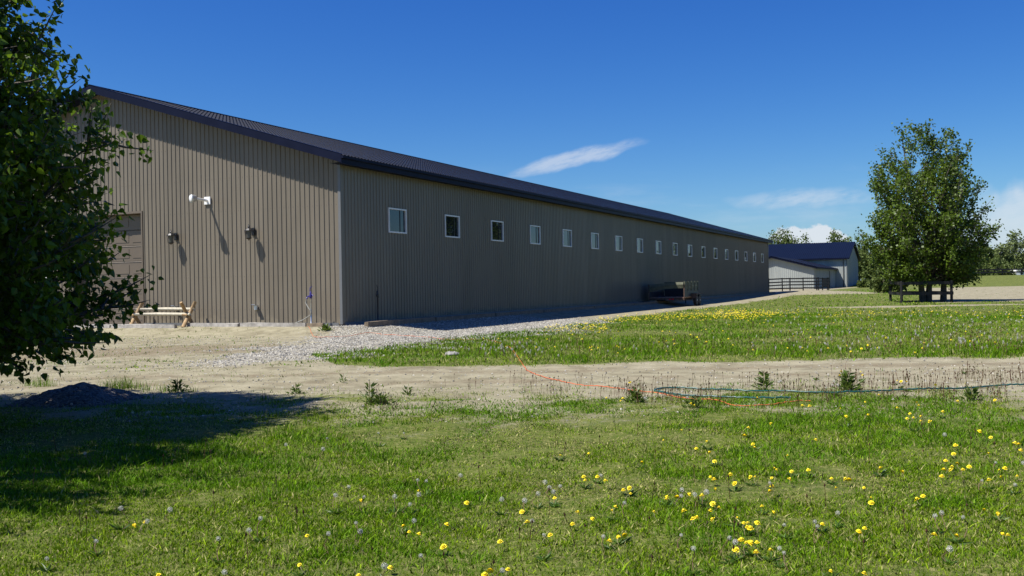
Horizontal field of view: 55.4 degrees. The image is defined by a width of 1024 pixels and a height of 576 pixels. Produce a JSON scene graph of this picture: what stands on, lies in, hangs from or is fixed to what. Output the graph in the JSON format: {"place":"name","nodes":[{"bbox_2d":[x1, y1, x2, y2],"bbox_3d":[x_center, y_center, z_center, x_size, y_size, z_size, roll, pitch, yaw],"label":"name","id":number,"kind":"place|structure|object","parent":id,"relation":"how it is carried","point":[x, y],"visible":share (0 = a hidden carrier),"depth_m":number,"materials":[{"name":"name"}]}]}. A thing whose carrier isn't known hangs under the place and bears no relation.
{"place":"outdoors","nodes":[
{"label":"outdoors","id":0,"kind":"place"},
{"bbox_2d":[155,314,626,367],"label":"loose gravel","id":1,"kind":"structure","parent":0,"point":[543,323],"depth_m":30.00,"materials":[{"name":"gravel"}]},
{"bbox_2d":[0,275,1023,575],"bbox_3d":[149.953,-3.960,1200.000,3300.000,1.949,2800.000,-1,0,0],"label":"ground","id":2,"kind":"structure","parent":0,"point":[396,379],"depth_m":12.58,"materials":[{"name":"plant"}]},
{"bbox_2d":[37,556,54,571],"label":"dandelion clock","id":3,"kind":"object","parent":2,"relation":"on","point":[44,569],"visible":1,"depth_m":5.39,"materials":[{"name":"green plant"}]},
{"bbox_2d":[3,382,146,407],"bbox_3d":[-6.125,1.505,13.902,2.500,0.324,2.500,-1,0,0],"label":"gravel heap","id":4,"kind":"object","parent":2,"relation":"on","point":[83,394],"visible":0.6,"depth_m":13.50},
{"bbox_2d":[0,0,163,384],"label":"broadleaf tree","id":5,"kind":"object","parent":2,"relation":"on","point":[40,313],"visible":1,"depth_m":10.73,"materials":[{"name":"green plant"}]},
{"bbox_2d":[86,539,103,555],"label":"dandelion clock","id":6,"kind":"object","parent":2,"relation":"on","point":[96,554],"visible":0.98,"depth_m":5.68,"materials":[{"name":"green plant"}]},
{"bbox_2d":[109,506,129,529],"bbox_3d":[-2.549,1.500,6.363,0.134,0.166,0.153,-1,0,17],"label":"dandelion clock","id":7,"kind":"object","parent":2,"relation":"on","point":[117,526],"visible":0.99,"depth_m":6.34,"materials":[{"name":"green plant"}]},
{"bbox_2d":[111,324,176,327],"bbox_3d":[-13.595,1.443,35.991,3.151,0.236,0.166,-1,0,25],"label":"landscape timber","id":8,"kind":"object","parent":2,"relation":"on","point":[146,326],"visible":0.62,"depth_m":35.86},
{"bbox_2d":[127,301,196,326],"bbox_3d":[-13.030,1.000,36.264,3.041,0.995,0.777,-1,0,25],"label":"log rail","id":9,"kind":"object","parent":2,"relation":"on","point":[186,313],"visible":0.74,"depth_m":36.11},
{"bbox_2d":[20,374,331,470],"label":"tall grass","id":10,"kind":"structure","parent":2,"relation":"on","point":[124,385],"depth_m":14.73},
{"bbox_2d":[166,378,189,392],"bbox_3d":[-5.072,1.482,14.826,0.358,0.235,0.370,-1,0,16],"label":"weed","id":11,"kind":"object","parent":2,"relation":"on","point":[175,386],"visible":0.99,"depth_m":14.80,"materials":[{"name":"green plant"}]},
{"bbox_2d":[186,323,239,326],"bbox_3d":[-10.816,1.371,35.176,2.480,0.235,0.174,-1,0,26],"label":"landscape timber","id":12,"kind":"object","parent":2,"relation":"on","point":[213,324],"visible":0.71,"depth_m":35.05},
{"bbox_2d":[213,536,225,562],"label":"dandelion clock","id":13,"kind":"object","parent":2,"relation":"on","point":[221,561],"visible":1,"depth_m":5.54,"materials":[{"name":"green plant"}]},
{"bbox_2d":[253,516,269,542],"bbox_3d":[-1.545,1.480,5.983,0.124,0.168,0.128,-1,0,-38],"label":"dandelion clock","id":14,"kind":"object","parent":2,"relation":"on","point":[258,539],"visible":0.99,"depth_m":5.96,"materials":[{"name":"green plant"}]},
{"bbox_2d":[240,322,306,326],"bbox_3d":[-8.339,1.324,34.077,2.800,0.247,0.183,-1,0,24],"label":"landscape timber","id":15,"kind":"object","parent":2,"relation":"on","point":[256,324],"visible":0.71,"depth_m":34.03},
{"bbox_2d":[286,383,304,393],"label":"weed","id":16,"kind":"object","parent":2,"relation":"on","point":[293,389],"visible":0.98,"depth_m":14.18,"materials":[{"name":"green plant"}]},
{"bbox_2d":[291,563,306,575],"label":"dandelion","id":17,"kind":"object","parent":2,"relation":"on","point":[300,565],"visible":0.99,"depth_m":5.27,"materials":[{"name":"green plant"}]},
{"bbox_2d":[306,286,312,322],"bbox_3d":[-6.938,0.683,33.528,0.293,1.481,0.110,-1,0,25],"label":"yard hydrant","id":18,"kind":"object","parent":2,"relation":"on","point":[310,296],"visible":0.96,"depth_m":33.49,"materials":[{"name":"metal"}]},
{"bbox_2d":[306,323,324,326],"bbox_3d":[-6.697,1.303,33.315,0.682,0.233,0.182,-1,0,27],"label":"landscape timber","id":19,"kind":"object","parent":2,"relation":"on","point":[315,324],"visible":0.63,"depth_m":33.24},
{"bbox_2d":[317,323,333,330],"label":"weed","id":20,"kind":"object","parent":2,"relation":"on","point":[325,327],"visible":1,"depth_m":32.10,"materials":[{"name":"green plant"}]},
{"bbox_2d":[326,493,345,514],"bbox_3d":[-1.228,1.490,6.736,0.160,0.156,0.158,-1,0,29],"label":"dandelion clock","id":21,"kind":"object","parent":2,"relation":"on","point":[332,511],"visible":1,"depth_m":6.72,"materials":[{"name":"green plant"}]},
{"bbox_2d":[359,379,380,404],"bbox_3d":[-1.843,1.356,12.686,0.311,0.344,0.313,-1,0,40],"label":"weed","id":22,"kind":"object","parent":2,"relation":"on","point":[371,398],"visible":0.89,"depth_m":12.68,"materials":[{"name":"green plant"}]},
{"bbox_2d":[376,285,378,320],"bbox_3d":[-4.780,0.643,34.796,0.110,1.481,0.293,-1,0,10],"label":"yard hydrant","id":23,"kind":"object","parent":2,"relation":"on","point":[377,294],"visible":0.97,"depth_m":34.73,"materials":[{"name":"metal"}]},
{"bbox_2d":[367,391,395,404],"bbox_3d":[-1.688,1.433,12.589,0.326,0.189,0.336,-1,0,42],"label":"weed","id":24,"kind":"object","parent":2,"relation":"on","point":[383,397],"visible":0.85,"depth_m":12.58,"materials":[{"name":"green plant"}]},
{"bbox_2d":[13,84,773,325],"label":"metal barn","id":25,"kind":"structure","parent":2,"relation":"on","point":[343,229],"depth_m":37.41,"materials":[{"name":"beige metal"}]},
{"bbox_2d":[80,214,142,323],"bbox_3d":[-15.699,-0.717,38.563,3.660,4.270,0.092,-1,0,25],"label":"overhead door","id":26,"kind":"structure","parent":25,"relation":"in","point":[132,263],"depth_m":38.28,"materials":[{"name":"metal"}]},
{"bbox_2d":[167,230,177,244],"bbox_3d":[-12.720,-1.891,36.514,0.310,0.580,0.425,-1,0,25],"label":"wall lantern","id":27,"kind":"object","parent":25,"relation":"attached to","point":[171,237],"depth_m":36.43,"materials":[{"name":"black metal"}]},
{"bbox_2d":[189,194,210,204],"bbox_3d":[-11.443,-3.238,35.664,0.327,0.313,0.875,-1,0,25],"label":"floodlight","id":28,"kind":"object","parent":25,"relation":"attached to","point":[195,198],"visible":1,"depth_m":35.60,"materials":[{"name":"white paint"}]},
{"bbox_2d":[244,224,254,240],"bbox_3d":[-9.399,-1.986,34.980,0.310,0.580,0.425,-1,0,25],"label":"wall lantern","id":29,"kind":"object","parent":25,"relation":"attached to","point":[249,231],"depth_m":34.89,"materials":[{"name":"black metal"}]},
{"bbox_2d":[388,207,406,233],"bbox_3d":[-4.371,-2.543,36.993,0.127,0.934,1.284,-1,0,25],"label":"window","id":30,"kind":"structure","parent":25,"relation":"in","point":[397,218],"depth_m":37.04,"materials":[{"name":"glass"}]},
{"bbox_2d":[444,214,459,237],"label":"window","id":31,"kind":"structure","parent":25,"relation":"in","point":[452,223],"depth_m":41.01,"materials":[{"name":"glass"}]},
{"bbox_2d":[490,220,503,241],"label":"window","id":32,"kind":"structure","parent":25,"relation":"in","point":[497,227],"depth_m":45.02,"materials":[{"name":"glass"}]},
{"bbox_2d":[530,225,540,244],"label":"window","id":33,"kind":"structure","parent":25,"relation":"in","point":[535,234],"depth_m":49.01,"materials":[{"name":"glass"}]},
{"bbox_2d":[562,229,571,246],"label":"window","id":34,"kind":"structure","parent":25,"relation":"in","point":[566,234],"depth_m":52.88,"materials":[{"name":"glass"}]},
{"bbox_2d":[591,233,598,248],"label":"window","id":35,"kind":"structure","parent":25,"relation":"in","point":[594,236],"depth_m":56.91,"materials":[{"name":"glass"}]},
{"bbox_2d":[615,236,621,250],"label":"window","id":36,"kind":"structure","parent":25,"relation":"in","point":[618,239],"depth_m":60.86,"materials":[{"name":"glass"}]},
{"bbox_2d":[637,238,642,252],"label":"window","id":37,"kind":"structure","parent":25,"relation":"in","point":[639,241],"depth_m":64.83,"materials":[{"name":"glass"}]},
{"bbox_2d":[655,241,660,253],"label":"window","id":38,"kind":"structure","parent":25,"relation":"in","point":[657,243],"depth_m":68.68,"materials":[{"name":"glass"}]},
{"bbox_2d":[672,243,677,255],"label":"window","id":39,"kind":"structure","parent":25,"relation":"in","point":[674,245],"depth_m":72.90,"materials":[{"name":"glass"}]},
{"bbox_2d":[687,245,691,256],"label":"window","id":40,"kind":"structure","parent":25,"relation":"in","point":[689,247],"depth_m":76.71,"materials":[{"name":"glass"}]},
{"bbox_2d":[701,246,705,257],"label":"window","id":41,"kind":"structure","parent":25,"relation":"in","point":[702,247],"depth_m":80.57,"materials":[{"name":"glass"}]},
{"bbox_2d":[386,494,403,514],"bbox_3d":[-0.818,1.491,6.719,0.149,0.145,0.131,-1,0,27],"label":"dandelion clock","id":42,"kind":"object","parent":2,"relation":"on","point":[395,497],"visible":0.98,"depth_m":6.71,"materials":[{"name":"green plant"}]},
{"bbox_2d":[364,317,435,326],"bbox_3d":[-3.959,1.251,35.094,0.215,0.282,4.600,-1,0,25],"label":"landscape timber","id":43,"kind":"object","parent":2,"relation":"on","point":[397,321],"visible":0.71,"depth_m":34.79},
{"bbox_2d":[401,385,414,395],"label":"weed","id":44,"kind":"object","parent":2,"relation":"on","point":[409,392],"visible":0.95,"depth_m":13.84,"materials":[{"name":"green plant"}]},
{"bbox_2d":[435,544,452,556],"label":"dandelion","id":45,"kind":"object","parent":2,"relation":"on","point":[443,546],"visible":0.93,"depth_m":5.67,"materials":[{"name":"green plant"}]},
{"bbox_2d":[435,313,494,321],"bbox_3d":[-1.863,1.217,39.634,0.186,0.263,5.200,-1,0,25],"label":"landscape timber","id":46,"kind":"object","parent":2,"relation":"on","point":[457,317],"visible":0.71,"depth_m":39.31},
{"bbox_2d":[493,497,508,515],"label":"dandelion clock","id":47,"kind":"object","parent":2,"relation":"on","point":[501,499],"visible":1,"depth_m":6.71,"materials":[{"name":"green plant"}]},
{"bbox_2d":[2,327,1021,422],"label":"track pebbles","id":48,"kind":"object","parent":2,"relation":"on","point":[247,400],"visible":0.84,"depth_m":17.15,"materials":[{"name":"stone"}]},
{"bbox_2d":[495,310,543,316],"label":"landscape timber","id":49,"kind":"object","parent":2,"relation":"on","point":[518,312],"visible":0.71,"depth_m":44.15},
{"bbox_2d":[33,361,1023,571],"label":"dry stalks","id":50,"kind":"object","parent":2,"relation":"on","point":[797,400],"visible":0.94,"depth_m":12.52,"materials":[{"name":"beige plant"}]},
{"bbox_2d":[535,533,553,559],"bbox_3d":[0.176,1.475,5.554,0.118,0.162,0.104,-1,0,-10],"label":"dandelion clock","id":51,"kind":"object","parent":2,"relation":"on","point":[548,556],"visible":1,"depth_m":5.56,"materials":[{"name":"green plant"}]},
{"bbox_2d":[547,496,560,507],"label":"dandelion","id":52,"kind":"object","parent":2,"relation":"on","point":[555,504],"visible":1,"depth_m":6.92,"materials":[{"name":"green plant"}]},
{"bbox_2d":[308,326,809,405],"bbox_3d":[-0.943,1.367,23.740,3.571,0.331,24.774,-1,0,-25],"label":"extension cord","id":53,"kind":"object","parent":2,"relation":"on","point":[586,385],"visible":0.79,"depth_m":14.93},
{"bbox_2d":[601,539,617,549],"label":"dandelion","id":54,"kind":"object","parent":2,"relation":"on","point":[607,546],"visible":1,"depth_m":5.77,"materials":[{"name":"green plant"}]},
{"bbox_2d":[613,533,633,541],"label":"dandelion","id":55,"kind":"object","parent":2,"relation":"on","point":[624,535],"visible":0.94,"depth_m":5.93,"materials":[{"name":"green plant"}]},
{"bbox_2d":[621,486,638,495],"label":"dandelion","id":56,"kind":"object","parent":2,"relation":"on","point":[631,491],"visible":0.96,"depth_m":7.25,"materials":[{"name":"green plant"}]},
{"bbox_2d":[624,386,647,402],"bbox_3d":[1.583,1.373,12.524,0.323,0.230,0.340,-1,0,-9],"label":"weed","id":57,"kind":"object","parent":2,"relation":"on","point":[633,394],"visible":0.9,"depth_m":12.49,"materials":[{"name":"green plant"}]},
{"bbox_2d":[634,301,665,304],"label":"landscape timber","id":58,"kind":"object","parent":2,"relation":"on","point":[650,302],"visible":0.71,"depth_m":62.70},
{"bbox_2d":[648,281,701,305],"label":"utility trailer","id":59,"kind":"object","parent":2,"relation":"on","point":[686,290],"visible":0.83,"depth_m":64.94,"materials":[{"name":"metal"}]},
{"bbox_2d":[331,332,1023,362],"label":"tall grass","id":60,"kind":"structure","parent":2,"relation":"on","point":[519,350],"depth_m":21.91,"materials":[{"name":"plant"}]},
{"bbox_2d":[664,300,691,302],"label":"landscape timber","id":61,"kind":"object","parent":2,"relation":"on","point":[668,301],"visible":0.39,"depth_m":68.13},
{"bbox_2d":[335,384,1023,436],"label":"tall grass","id":62,"kind":"structure","parent":2,"relation":"on","point":[698,416],"depth_m":11.29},
{"bbox_2d":[354,304,1022,356],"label":"dry stalks","id":63,"kind":"object","parent":2,"relation":"on","point":[674,340],"visible":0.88,"depth_m":23.64,"materials":[{"name":"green plant"}]},
{"bbox_2d":[683,546,704,575],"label":"dandelion clock","id":64,"kind":"object","parent":2,"relation":"on","point":[696,571],"visible":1,"depth_m":5.27,"materials":[{"name":"green plant"}]},
{"bbox_2d":[682,396,706,408],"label":"weed","id":65,"kind":"object","parent":2,"relation":"on","point":[693,402],"visible":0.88,"depth_m":11.91,"materials":[{"name":"green plant"}]},
{"bbox_2d":[719,536,737,563],"bbox_3d":[1.228,1.471,5.474,0.126,0.166,0.138,-1,0,33],"label":"dandelion clock","id":66,"kind":"object","parent":2,"relation":"on","point":[731,560],"visible":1,"depth_m":5.47,"materials":[{"name":"green plant"}]},
{"bbox_2d":[726,481,743,491],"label":"dandelion","id":67,"kind":"object","parent":2,"relation":"on","point":[736,487],"visible":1,"depth_m":7.29,"materials":[{"name":"green plant"}]},
{"bbox_2d":[725,540,745,559],"bbox_3d":[1.278,1.487,5.542,0.140,0.129,0.118,-1,0,-42],"label":"dandelion clock","id":68,"kind":"object","parent":2,"relation":"on","point":[730,556],"visible":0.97,"depth_m":5.53,"materials":[{"name":"green plant"}]},
{"bbox_2d":[734,525,754,535],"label":"dandelion","id":69,"kind":"object","parent":2,"relation":"on","point":[750,532],"visible":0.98,"depth_m":6.03,"materials":[{"name":"green plant"}]},
{"bbox_2d":[741,540,760,555],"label":"dandelion","id":70,"kind":"object","parent":2,"relation":"on","point":[751,542],"visible":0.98,"depth_m":5.61,"materials":[{"name":"green plant"}]},
{"bbox_2d":[482,308,1022,333],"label":"dandelion clock drift","id":71,"kind":"object","parent":2,"relation":"on","point":[885,318],"visible":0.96,"depth_m":34.33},
{"bbox_2d":[751,371,774,389],"bbox_3d":[3.474,1.282,13.506,0.287,0.306,0.337,-1,0,-26],"label":"weed","id":72,"kind":"object","parent":2,"relation":"on","point":[762,381],"visible":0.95,"depth_m":13.47,"materials":[{"name":"green plant"}]},
{"bbox_2d":[760,548,781,562],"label":"dandelion","id":73,"kind":"object","parent":2,"relation":"on","point":[773,559],"visible":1,"depth_m":5.50,"materials":[{"name":"green plant"}]},
{"bbox_2d":[766,230,785,244],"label":"broadleaf tree","id":74,"kind":"object","parent":2,"relation":"on","point":[772,237],"visible":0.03,"depth_m":204.78,"materials":[{"name":"green plant"}]},
{"bbox_2d":[774,546,789,567],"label":"dandelion clock","id":75,"kind":"object","parent":2,"relation":"on","point":[783,564],"visible":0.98,"depth_m":5.38,"materials":[{"name":"green plant"}]},
{"bbox_2d":[772,225,794,243],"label":"broadleaf tree","id":76,"kind":"object","parent":2,"relation":"on","point":[785,240],"visible":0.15,"depth_m":204.20,"materials":[{"name":"green plant"}]},
{"bbox_2d":[545,307,1022,328],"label":"dandelion drift","id":77,"kind":"object","parent":2,"relation":"on","point":[730,314],"visible":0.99,"depth_m":41.33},
{"bbox_2d":[769,277,818,290],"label":"plank fence","id":78,"kind":"object","parent":2,"relation":"on","point":[802,281],"visible":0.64,"depth_m":110.89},
{"bbox_2d":[768,242,860,289],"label":"grey barn","id":79,"kind":"structure","parent":2,"relation":"on","point":[836,263],"depth_m":150.58,"materials":[{"name":"metal"}]},
{"bbox_2d":[813,522,831,532],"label":"dandelion","id":80,"kind":"object","parent":2,"relation":"on","point":[819,531],"visible":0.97,"depth_m":6.08,"materials":[{"name":"green plant"}]},
{"bbox_2d":[819,277,828,289],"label":"paddock gate","id":81,"kind":"structure","parent":2,"relation":"on","point":[825,282],"depth_m":113.20,"materials":[{"name":"metal"}]},
{"bbox_2d":[826,228,845,241],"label":"broadleaf tree","id":82,"kind":"object","parent":2,"relation":"on","point":[834,235],"visible":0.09,"depth_m":189.55,"materials":[{"name":"green plant"}]},
{"bbox_2d":[828,510,844,527],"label":"dandelion clock","id":83,"kind":"object","parent":2,"relation":"on","point":[838,525],"visible":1,"depth_m":6.20,"materials":[{"name":"green plant"}]},
{"bbox_2d":[654,383,1023,398],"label":"garden hose","id":84,"kind":"object","parent":2,"relation":"on","point":[805,391],"visible":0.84,"depth_m":13.15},
{"bbox_2d":[836,236,854,241],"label":"broadleaf tree","id":85,"kind":"object","parent":2,"relation":"on","point":[848,239],"visible":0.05,"depth_m":188.15,"materials":[{"name":"green plant"}]},
{"bbox_2d":[833,369,865,390],"bbox_3d":[4.577,1.262,13.265,0.433,0.300,0.463,-1,0,-20],"label":"weed","id":86,"kind":"object","parent":2,"relation":"on","point":[846,384],"visible":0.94,"depth_m":13.24,"materials":[{"name":"green plant"}]},
{"bbox_2d":[856,237,869,280],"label":"broadleaf tree","id":87,"kind":"object","parent":2,"relation":"on","point":[860,251],"visible":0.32,"depth_m":179.31,"materials":[{"name":"green plant"}]},
{"bbox_2d":[856,277,872,287],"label":"bush","id":88,"kind":"object","parent":2,"relation":"on","point":[863,283],"visible":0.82,"depth_m":139.60,"materials":[{"name":"green plant"}]},
{"bbox_2d":[858,242,882,279],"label":"broadleaf tree","id":89,"kind":"object","parent":2,"relation":"on","point":[866,270],"visible":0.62,"depth_m":177.14,"materials":[{"name":"green plant"}]},
{"bbox_2d":[871,466,888,475],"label":"dandelion","id":90,"kind":"object","parent":2,"relation":"on","point":[883,473],"visible":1,"depth_m":7.72,"materials":[{"name":"green plant"}]},
{"bbox_2d":[867,268,896,292],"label":"bush","id":91,"kind":"object","parent":2,"relation":"on","point":[877,284],"visible":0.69,"depth_m":91.82,"materials":[{"name":"green plant"}]},
{"bbox_2d":[888,280,953,302],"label":"tree guard","id":92,"kind":"object","parent":2,"relation":"on","point":[901,292],"visible":0.69,"depth_m":63.61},
{"bbox_2d":[851,118,1006,301],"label":"poplar tree","id":93,"kind":"object","parent":2,"relation":"on","point":[908,255],"visible":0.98,"depth_m":64.16,"materials":[{"name":"green plant"}]},
{"bbox_2d":[927,513,944,534],"bbox_3d":[2.612,1.453,6.006,0.139,0.133,0.136,-1,0,18],"label":"dandelion clock","id":94,"kind":"object","parent":2,"relation":"on","point":[932,530],"visible":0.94,"depth_m":6.01,"materials":[{"name":"green plant"}]},
{"bbox_2d":[941,545,957,564],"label":"dandelion clock","id":95,"kind":"object","parent":2,"relation":"on","point":[948,560],"visible":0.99,"depth_m":5.38,"materials":[{"name":"green plant"}]},
{"bbox_2d":[944,531,972,544],"bbox_3d":[2.639,1.484,5.761,0.159,0.067,0.164,-1,0,-42],"label":"dandelion","id":96,"kind":"object","parent":2,"relation":"on","point":[953,540],"visible":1,"depth_m":5.77,"materials":[{"name":"green plant"}]},
{"bbox_2d":[959,384,983,400],"bbox_3d":[5.738,1.308,12.180,0.305,0.220,0.268,-1,0,-34],"label":"weed","id":97,"kind":"object","parent":2,"relation":"on","point":[968,394],"visible":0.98,"depth_m":12.16,"materials":[{"name":"green plant"}]},
{"bbox_2d":[971,263,988,275],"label":"bush","id":98,"kind":"object","parent":2,"relation":"on","point":[983,266],"visible":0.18,"depth_m":149.11,"materials":[{"name":"green plant"}]},
{"bbox_2d":[980,242,999,274],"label":"broadleaf tree","id":99,"kind":"object","parent":2,"relation":"on","point":[991,256],"visible":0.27,"depth_m":171.09,"materials":[{"name":"green plant"}]},
{"bbox_2d":[985,256,1011,275],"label":"bush","id":100,"kind":"object","parent":2,"relation":"on","point":[995,262],"visible":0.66,"depth_m":149.49,"materials":[{"name":"green plant"}]},
{"bbox_2d":[976,268,1023,274],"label":"bank fence","id":101,"kind":"object","parent":2,"relation":"on","point":[1021,271],"visible":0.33,"depth_m":136.75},
{"bbox_2d":[991,512,1008,520],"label":"dandelion","id":102,"kind":"object","parent":2,"relation":"on","point":[998,515],"visible":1,"depth_m":6.29,"materials":[{"name":"green plant"}]},
{"bbox_2d":[992,244,1014,267],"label":"broadleaf tree","id":103,"kind":"object","parent":2,"relation":"on","point":[1002,252],"visible":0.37,"depth_m":175.33,"materials":[{"name":"green plant"}]},
{"bbox_2d":[1000,229,1023,267],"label":"broadleaf tree","id":104,"kind":"object","parent":2,"relation":"on","point":[1015,245],"visible":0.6,"depth_m":177.44,"materials":[{"name":"green plant"}]},
{"bbox_2d":[1006,261,1023,274],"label":"bush","id":105,"kind":"object","parent":2,"relation":"on","point":[1015,264],"visible":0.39,"depth_m":149.81,"materials":[{"name":"green plant"}]},
{"bbox_2d":[0,455,1023,575],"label":"lawn grass","id":106,"kind":"structure","parent":0,"point":[459,495],"depth_m":6.45,"materials":[{"name":"plant"}]},
{"bbox_2d":[0,389,1023,478],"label":"lawn grass","id":107,"kind":"structure","parent":0,"point":[195,448],"depth_m":9.77,"materials":[{"name":"plant"}]},
{"bbox_2d":[0,338,1023,423],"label":"track edge grass","id":108,"kind":"structure","parent":0,"point":[558,360],"depth_m":16.82,"materials":[{"name":"plant"}]},
{"bbox_2d":[0,0,1023,278],"label":"sky","id":109,"kind":"structure","parent":0,"point":[752,117],"materials":[{"name":"blue"}]},
{"bbox_2d":[8,308,1023,374],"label":"meadow grass","id":110,"kind":"structure","parent":0,"point":[845,318],"depth_m":27.34,"materials":[{"name":"plant"}]},
{"bbox_2d":[643,287,1023,315],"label":"meadow grass","id":111,"kind":"structure","parent":0,"point":[819,309],"depth_m":58.65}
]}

